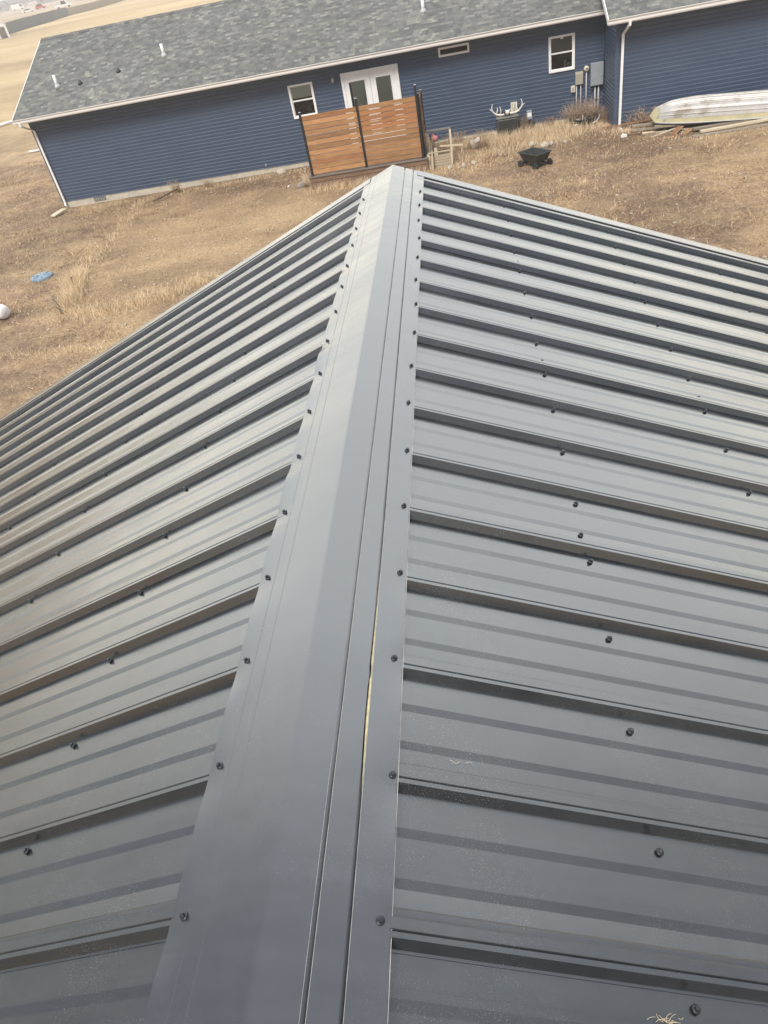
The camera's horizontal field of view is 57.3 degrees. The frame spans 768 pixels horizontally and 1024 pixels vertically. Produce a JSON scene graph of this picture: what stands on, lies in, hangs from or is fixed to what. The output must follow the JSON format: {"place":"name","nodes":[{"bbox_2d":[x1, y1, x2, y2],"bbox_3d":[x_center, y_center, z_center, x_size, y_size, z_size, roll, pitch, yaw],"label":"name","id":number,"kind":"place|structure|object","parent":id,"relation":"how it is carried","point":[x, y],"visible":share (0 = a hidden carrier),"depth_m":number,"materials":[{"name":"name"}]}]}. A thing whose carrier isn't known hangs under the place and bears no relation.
{"place":"outdoors","nodes":[
{"label":"outdoors","id":0,"kind":"place"},
{"bbox_2d":[0,22,9,38],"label":"garden shed","id":1,"kind":"structure","parent":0,"point":[4,32],"depth_m":123.31,"materials":[{"name":"white"}]},
{"bbox_2d":[36,0,57,3],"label":"distant house","id":2,"kind":"structure","parent":0,"point":[42,1],"depth_m":418.81,"materials":[{"name":"white"}]},
{"bbox_2d":[0,0,767,417],"bbox_3d":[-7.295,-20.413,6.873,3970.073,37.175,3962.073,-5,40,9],"label":"ground","id":3,"kind":"structure","parent":0,"point":[18,144],"depth_m":20.20,"materials":[{"name":"plant"}]},
{"bbox_2d":[0,304,9,318],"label":"white tank","id":4,"kind":"object","parent":3,"relation":"on","point":[4,312],"visible":1,"depth_m":18.40,"materials":[{"name":"white plastic"}]},
{"bbox_2d":[0,1,9,11],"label":"distant house","id":5,"kind":"structure","parent":3,"relation":"on","point":[4,6],"depth_m":442.54,"materials":[{"name":"white"}]},
{"bbox_2d":[3,0,27,8],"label":"distant house","id":6,"kind":"structure","parent":3,"relation":"on","point":[14,2],"depth_m":474.15,"materials":[{"name":"white"}]},
{"bbox_2d":[11,3,24,10],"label":"delivery van","id":7,"kind":"object","parent":3,"relation":"on","point":[17,6],"visible":0.98,"depth_m":388.23,"materials":[{"name":"white paint"}]},
{"bbox_2d":[22,8,33,13],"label":"parked car","id":8,"kind":"object","parent":3,"relation":"on","point":[24,11],"visible":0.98,"depth_m":300.34,"materials":[{"name":"white paint"}]},
{"bbox_2d":[5,7,68,33],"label":"wooden fence","id":9,"kind":"object","parent":3,"relation":"on","point":[20,24],"visible":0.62,"depth_m":151.38,"materials":[{"name":"grey wood"}]},
{"bbox_2d":[35,3,45,9],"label":"parked car","id":10,"kind":"object","parent":3,"relation":"on","point":[38,6],"visible":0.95,"depth_m":316.37,"materials":[{"name":"red paint"}]},
{"bbox_2d":[30,271,52,281],"bbox_3d":[-10.117,-6.931,20.808,0.660,0.196,0.660,-5,40,9],"label":"septic lid","id":11,"kind":"object","parent":3,"relation":"on","point":[45,275],"visible":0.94,"depth_m":20.66,"materials":[{"name":"blue plastic"}]},
{"bbox_2d":[51,295,61,313],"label":"fallen branch","id":12,"kind":"object","parent":3,"relation":"on","point":[52,296],"visible":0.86,"depth_m":18.41,"materials":[{"name":"brown wood"}]},
{"bbox_2d":[50,208,67,216],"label":"splash block","id":13,"kind":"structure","parent":3,"relation":"on","point":[58,213],"depth_m":26.48,"materials":[{"name":"concrete"}]},
{"bbox_2d":[55,0,71,8],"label":"pickup truck","id":14,"kind":"object","parent":3,"relation":"on","point":[63,3],"visible":0.97,"depth_m":254.03,"materials":[{"name":"white paint"}]},
{"bbox_2d":[66,0,123,15],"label":"wooden fence","id":15,"kind":"object","parent":3,"relation":"on","point":[78,9],"visible":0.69,"depth_m":187.35,"materials":[{"name":"beige wood"}]},
{"bbox_2d":[153,187,179,201],"bbox_3d":[-7.918,-11.593,25.672,0.388,0.134,1.200,13,45,28],"label":"fallen branch","id":16,"kind":"object","parent":3,"relation":"on","point":[164,195],"visible":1,"depth_m":25.53,"materials":[{"name":"wood"}]},
{"bbox_2d":[163,179,180,192],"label":"dead weed","id":17,"kind":"object","parent":3,"relation":"on","point":[174,188],"visible":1,"depth_m":25.85,"materials":[{"name":"brown plant"}]},
{"bbox_2d":[200,178,214,187],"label":"dead weed","id":18,"kind":"object","parent":3,"relation":"on","point":[209,183],"visible":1,"depth_m":25.66,"materials":[{"name":"brown plant"}]},
{"bbox_2d":[276,168,286,174],"bbox_3d":[-3.704,-12.259,25.353,0.324,0.259,0.358,-31,43,-22],"label":"stone","id":19,"kind":"object","parent":3,"relation":"on","point":[280,171],"visible":0.94,"depth_m":25.25,"materials":[{"name":"beige stone"}]},
{"bbox_2d":[297,181,305,187],"bbox_3d":[-2.748,-10.893,23.451,0.378,0.219,0.266,-35,44,-25],"label":"stone","id":20,"kind":"object","parent":3,"relation":"on","point":[300,185],"visible":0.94,"depth_m":23.36,"materials":[{"name":"grey stone"}]},
{"bbox_2d":[299,168,309,186],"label":"dead weed","id":21,"kind":"object","parent":3,"relation":"on","point":[306,180],"visible":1,"depth_m":23.21,"materials":[{"name":"beige plant"}]},
{"bbox_2d":[309,133,428,189],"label":"deck","id":22,"kind":"structure","parent":3,"relation":"on","point":[316,179],"depth_m":22.54,"materials":[{"name":"brown wood"}]},
{"bbox_2d":[349,83,360,147],"bbox_3d":[-0.911,-12.844,23.047,0.110,2.150,0.110,-5,40,9],"label":"deck post","id":23,"kind":"object","parent":22,"relation":"on","point":[351,93],"visible":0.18,"depth_m":22.60,"materials":[{"name":"black metal"}]},
{"bbox_2d":[298,84,424,176],"bbox_3d":[-0.693,-11.803,21.839,3.710,2.022,0.110,-5,40,9],"label":"privacy screen","id":24,"kind":"object","parent":22,"relation":"on","point":[356,112],"visible":1,"depth_m":21.89,"materials":[{"name":"brown wood"}]},
{"bbox_2d":[417,89,425,156],"bbox_3d":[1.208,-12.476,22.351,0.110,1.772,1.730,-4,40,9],"label":"post","id":25,"kind":"object","parent":22,"relation":"on","point":[421,112],"visible":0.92,"depth_m":22.24,"materials":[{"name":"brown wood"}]},
{"bbox_2d":[0,131,766,370],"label":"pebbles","id":26,"kind":"object","parent":3,"relation":"on","point":[104,341],"visible":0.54,"depth_m":19.73,"materials":[{"name":"stone"}]},
{"bbox_2d":[0,165,767,1023],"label":"metal roof shed","id":27,"kind":"structure","parent":3,"relation":"on","point":[340,535],"depth_m":1.53,"materials":[{"name":"grey paint"}]},
{"bbox_2d":[648,1013,682,1023],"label":"dry straw","id":28,"kind":"object","parent":27,"relation":"on","point":[667,1020],"visible":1,"depth_m":0.98,"materials":[{"name":"beige plant"}]},
{"bbox_2d":[0,117,767,361],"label":"tall dry grass","id":29,"kind":"structure","parent":3,"relation":"on","point":[71,296],"depth_m":21.84,"materials":[{"name":"plant"}]},
{"bbox_2d":[11,0,767,207],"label":"blue house","id":30,"kind":"structure","parent":3,"relation":"on","point":[222,90],"depth_m":24.00,"materials":[{"name":"blue plastic"}]},
{"bbox_2d":[0,120,11,126],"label":"drain pipe","id":31,"kind":"object","parent":30,"relation":"attached to","point":[5,123],"visible":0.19,"depth_m":49.01,"materials":[{"name":"white plastic"}]},
{"bbox_2d":[287,81,317,118],"bbox_3d":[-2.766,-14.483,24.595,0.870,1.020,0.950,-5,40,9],"label":"window","id":32,"kind":"structure","parent":30,"relation":"in","point":[302,97],"depth_m":24.29,"materials":[{"name":"white glass"}]},
{"bbox_2d":[343,72,376,142],"bbox_3d":[-0.780,-13.947,24.302,0.882,2.071,0.052,-5,40,9],"label":"door","id":33,"kind":"structure","parent":30,"relation":"in","point":[361,85],"depth_m":23.94,"materials":[{"name":"white glass"}]},
{"bbox_2d":[369,67,402,138],"bbox_3d":[0.097,-14.019,24.159,0.882,2.071,0.052,-5,40,9],"label":"door","id":34,"kind":"structure","parent":30,"relation":"in","point":[384,87],"depth_m":23.83,"materials":[{"name":"white glass"}]},
{"bbox_2d":[438,42,468,57],"bbox_3d":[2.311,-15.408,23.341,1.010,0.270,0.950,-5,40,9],"label":"window","id":35,"kind":"structure","parent":30,"relation":"in","point":[456,49],"depth_m":23.09,"materials":[{"name":"white glass"}]},
{"bbox_2d":[510,101,516,110],"bbox_3d":[4.450,-13.573,23.981,0.220,0.706,0.210,-5,40,9],"label":"disconnect box","id":36,"kind":"object","parent":30,"relation":"attached to","point":[512,103],"visible":0.58,"depth_m":23.83,"materials":[{"name":"beige plastic"}]},
{"bbox_2d":[548,32,574,73],"bbox_3d":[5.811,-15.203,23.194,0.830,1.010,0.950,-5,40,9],"label":"window","id":37,"kind":"structure","parent":30,"relation":"in","point":[561,47],"depth_m":22.88,"materials":[{"name":"white glass"}]},
{"bbox_2d":[575,71,582,110],"bbox_3d":[6.540,-13.915,23.563,0.260,1.470,0.110,-5,40,9],"label":"utility box","id":38,"kind":"object","parent":30,"relation":"attached to","point":[578,77],"visible":0.83,"depth_m":23.22,"materials":[{"name":"beige plastic"}]},
{"bbox_2d":[584,65,588,109],"bbox_3d":[6.758,-13.964,23.490,0.170,1.644,0.128,-5,40,9],"label":"round meter","id":39,"kind":"object","parent":30,"relation":"attached to","point":[586,68],"visible":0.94,"depth_m":23.30,"materials":[{"name":"beige plastic"}]},
{"bbox_2d":[590,61,603,112],"bbox_3d":[7.078,-13.991,23.410,0.400,1.700,0.170,-5,40,9],"label":"electric panel","id":40,"kind":"object","parent":30,"relation":"attached to","point":[596,72],"visible":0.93,"depth_m":23.06,"materials":[{"name":"grey metal"}]},
{"bbox_2d":[591,62,602,85],"bbox_3d":[6.983,-14.340,23.022,0.370,0.620,0.020,-5,40,9],"label":"door","id":41,"kind":"structure","parent":40,"relation":"in","point":[597,69],"depth_m":23.03,"materials":[{"name":"grey metal"}]},
{"bbox_2d":[428,137,431,161],"bbox_3d":[1.465,-11.414,22.378,0.050,0.926,0.032,2,35,17],"label":"wooden stake","id":42,"kind":"object","parent":3,"relation":"on","point":[429,146],"visible":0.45,"depth_m":22.25,"materials":[{"name":"wood"}]},
{"bbox_2d":[424,132,440,163],"bbox_3d":[1.457,-11.615,22.571,0.811,0.950,0.869,3,42,18],"label":"dead shrub","id":43,"kind":"object","parent":3,"relation":"on","point":[434,146],"visible":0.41,"depth_m":22.40,"materials":[{"name":"brown plant"}]},
{"bbox_2d":[431,134,437,142],"bbox_3d":[1.617,-11.896,22.380,0.195,0.260,0.260,0,38,-9],"label":"flower pot","id":44,"kind":"object","parent":43,"relation":"on","point":[434,138],"visible":0.96,"depth_m":22.30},
{"bbox_2d":[431,151,433,169],"bbox_3d":[1.534,-11.041,22.165,0.050,0.609,0.031,6,33,21],"label":"wooden stake","id":45,"kind":"object","parent":3,"relation":"on","point":[432,160],"visible":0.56,"depth_m":22.14,"materials":[{"name":"beige wood"}]},
{"bbox_2d":[425,127,453,168],"bbox_3d":[1.757,-11.483,22.266,0.820,1.070,0.520,-5,40,9],"label":"wooden planter","id":46,"kind":"object","parent":3,"relation":"on","point":[446,157],"visible":0.91,"depth_m":22.23,"materials":[{"name":"beige wood"}]},
{"bbox_2d":[440,144,462,146],"bbox_3d":[2.116,-11.542,22.124,0.742,0.045,0.030,-7,39,-5],"label":"wooden stick","id":47,"kind":"object","parent":46,"relation":"on","point":[451,145],"visible":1,"depth_m":22.11,"materials":[{"name":"beige wood"}]},
{"bbox_2d":[441,125,471,143],"bbox_3d":[2.467,-12.956,24.128,0.971,0.635,0.911,11,45,26],"label":"dead weed","id":48,"kind":"object","parent":3,"relation":"on","point":[462,137],"visible":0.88,"depth_m":24.16,"materials":[{"name":"beige plant"}]},
{"bbox_2d":[467,135,481,146],"bbox_3d":[3.019,-12.309,23.370,0.342,0.396,0.379,17,47,31],"label":"stone","id":49,"kind":"object","parent":3,"relation":"on","point":[472,142],"visible":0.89,"depth_m":23.32,"materials":[{"name":"grey stone"}]},
{"bbox_2d":[467,127,486,138],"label":"dead weed","id":50,"kind":"object","parent":3,"relation":"on","point":[479,133],"visible":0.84,"depth_m":24.14,"materials":[{"name":"beige plant"}]},
{"bbox_2d":[466,138,488,148],"bbox_3d":[3.129,-12.182,23.246,0.827,0.391,0.713,-5,40,9],"label":"dead weed","id":51,"kind":"object","parent":3,"relation":"on","point":[480,146],"visible":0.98,"depth_m":23.28,"materials":[{"name":"beige plant"}]},
{"bbox_2d":[495,112,518,138],"bbox_3d":[4.197,-13.133,23.901,0.840,0.749,0.800,-5,40,9],"label":"air conditioner","id":52,"kind":"object","parent":3,"relation":"on","point":[509,122],"visible":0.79,"depth_m":23.57,"materials":[{"name":"metal"}]},
{"bbox_2d":[491,106,503,115],"bbox_3d":[3.768,-13.427,23.481,0.492,0.438,0.092,-13,39,0],"label":"antler","id":53,"kind":"object","parent":52,"relation":"on","point":[496,114],"visible":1,"depth_m":23.53,"materials":[{"name":"white"}]},
{"bbox_2d":[510,99,523,113],"bbox_3d":[4.435,-13.513,23.411,0.492,0.438,0.091,4,42,19],"label":"antler","id":54,"kind":"object","parent":52,"relation":"on","point":[517,110],"visible":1,"depth_m":23.45,"materials":[{"name":"white"}]},
{"bbox_2d":[518,115,532,130],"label":"dead weed","id":55,"kind":"object","parent":3,"relation":"on","point":[524,121],"visible":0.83,"depth_m":23.83,"materials":[{"name":"brown plant"}]},
{"bbox_2d":[526,110,531,129],"bbox_3d":[4.945,-13.272,23.895,0.170,0.680,0.126,-5,40,9],"label":"utility post","id":56,"kind":"object","parent":3,"relation":"on","point":[529,114],"visible":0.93,"depth_m":23.74,"materials":[{"name":"grey metal"}]},
{"bbox_2d":[528,141,535,146],"bbox_3d":[4.731,-11.736,22.455,0.238,0.215,0.312,20,49,34],"label":"stone","id":57,"kind":"object","parent":3,"relation":"on","point":[532,143],"visible":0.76,"depth_m":22.36,"materials":[{"name":"beige stone"}]},
{"bbox_2d":[517,147,552,168],"bbox_3d":[4.327,-10.487,20.830,0.621,0.425,1.294,-28,42,-18],"label":"garden cart","id":58,"kind":"object","parent":3,"relation":"on","point":[535,156],"visible":1,"depth_m":20.55,"materials":[{"name":"black metal"}]},
{"bbox_2d":[539,141,549,148],"bbox_3d":[5.061,-11.520,22.100,0.345,0.263,0.328,-3,40,11],"label":"stone","id":59,"kind":"object","parent":3,"relation":"on","point":[544,144],"visible":0.68,"depth_m":21.98,"materials":[{"name":"beige stone"}]},
{"bbox_2d":[532,112,561,125],"bbox_3d":[5.477,-13.340,23.939,0.941,0.461,0.778,17,47,31],"label":"dead weed","id":60,"kind":"object","parent":3,"relation":"on","point":[550,120],"visible":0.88,"depth_m":23.88,"materials":[{"name":"brown plant"}]},
{"bbox_2d":[559,96,604,123],"bbox_3d":[6.617,-13.544,23.499,1.594,0.850,1.255,-5,40,9],"label":"dead bush","id":61,"kind":"object","parent":3,"relation":"on","point":[584,112],"visible":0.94,"depth_m":23.44,"materials":[{"name":"brown plant"}]},
{"bbox_2d":[569,113,597,125],"bbox_3d":[6.668,-13.090,23.495,0.960,0.240,0.960,-5,40,9],"label":"bush planter","id":62,"kind":"object","parent":3,"relation":"on","point":[594,116],"visible":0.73,"depth_m":23.23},
{"bbox_2d":[590,106,608,124],"bbox_3d":[7.278,-13.218,23.218,1.044,0.590,1.159,19,49,33],"label":"dead bush","id":63,"kind":"object","parent":3,"relation":"on","point":[603,115],"visible":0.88,"depth_m":23.09,"materials":[{"name":"brown plant"}]},
{"bbox_2d":[600,118,651,129],"bbox_3d":[7.616,-12.226,22.143,1.531,0.042,0.120,3,41,26],"label":"plank","id":64,"kind":"object","parent":3,"relation":"on","point":[623,124],"visible":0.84,"depth_m":22.09,"materials":[{"name":"brown wood"}]},
{"bbox_2d":[625,104,656,123],"bbox_3d":[8.102,-12.386,21.937,1.037,0.671,0.882,-18,39,-7],"label":"dead weed","id":65,"kind":"object","parent":3,"relation":"on","point":[643,112],"visible":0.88,"depth_m":21.91,"materials":[{"name":"brown plant"}]},
{"bbox_2d":[651,127,675,136],"bbox_3d":[8.371,-11.364,21.067,0.954,0.030,0.070,-22,40,-2],"label":"scrap board","id":66,"kind":"object","parent":3,"relation":"on","point":[664,132],"visible":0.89,"depth_m":21.05,"materials":[{"name":"beige wood"}]},
{"bbox_2d":[631,124,699,131],"bbox_3d":[8.601,-11.734,21.405,2.047,0.051,0.140,4,42,20],"label":"plank","id":67,"kind":"object","parent":3,"relation":"on","point":[644,129],"visible":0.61,"depth_m":21.54,"materials":[{"name":"wood"}]},
{"bbox_2d":[632,122,658,126],"bbox_3d":[8.739,-11.939,21.504,2.171,0.050,0.140,4,42,20],"label":"plank","id":68,"kind":"object","parent":67,"relation":"on","point":[644,124],"visible":0.45,"depth_m":21.71,"materials":[{"name":"brown wood"}]},
{"bbox_2d":[642,126,697,133],"bbox_3d":[8.633,-11.516,21.213,1.759,0.051,0.120,4,42,20],"label":"plank","id":69,"kind":"object","parent":3,"relation":"on","point":[684,128],"visible":0.58,"depth_m":21.25,"materials":[{"name":"beige wood"}]},
{"bbox_2d":[670,126,683,134],"bbox_3d":[8.712,-11.353,20.900,0.388,0.020,0.200,-47,47,-7],"label":"scrap board","id":70,"kind":"object","parent":3,"relation":"on","point":[677,129],"visible":1,"depth_m":20.89,"materials":[{"name":"brown wood"}]},
{"bbox_2d":[654,122,711,128],"bbox_3d":[9.290,-11.589,20.907,2.344,0.050,0.200,2,41,17],"label":"plank","id":71,"kind":"object","parent":3,"relation":"on","point":[664,125],"visible":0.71,"depth_m":21.04,"materials":[{"name":"grey wood"}]},
{"bbox_2d":[682,129,692,134],"bbox_3d":[8.928,-11.204,20.728,0.345,0.020,0.150,-39,45,-10],"label":"scrap board","id":72,"kind":"object","parent":3,"relation":"on","point":[687,131],"visible":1,"depth_m":20.71,"materials":[{"name":"brown wood"}]},
{"bbox_2d":[650,90,767,123],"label":"rowing boat","id":73,"kind":"object","parent":3,"relation":"on","point":[735,106],"visible":1,"depth_m":20.52,"materials":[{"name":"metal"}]},
{"bbox_2d":[693,122,767,137],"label":"plank","id":74,"kind":"object","parent":3,"relation":"on","point":[734,129],"visible":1,"depth_m":20.08,"materials":[{"name":"wood"}]},
{"bbox_2d":[700,118,767,132],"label":"plank","id":75,"kind":"object","parent":74,"relation":"on","point":[733,125],"visible":1,"depth_m":20.14,"materials":[{"name":"beige wood"}]},
{"bbox_3d":[11.487,-11.787,20.777,0.100,0.120,1.254,-2,40,12],"label":"support block","id":76,"kind":"object","parent":3,"relation":"on","visible":0},
{"bbox_2d":[692,119,756,130],"bbox_3d":[10.378,-11.348,20.396,2.653,0.052,0.180,-4,40,11],"label":"plank","id":77,"kind":"object","parent":76,"relation":"on","point":[714,125],"visible":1,"depth_m":20.48,"materials":[{"name":"wood"}]}
]}

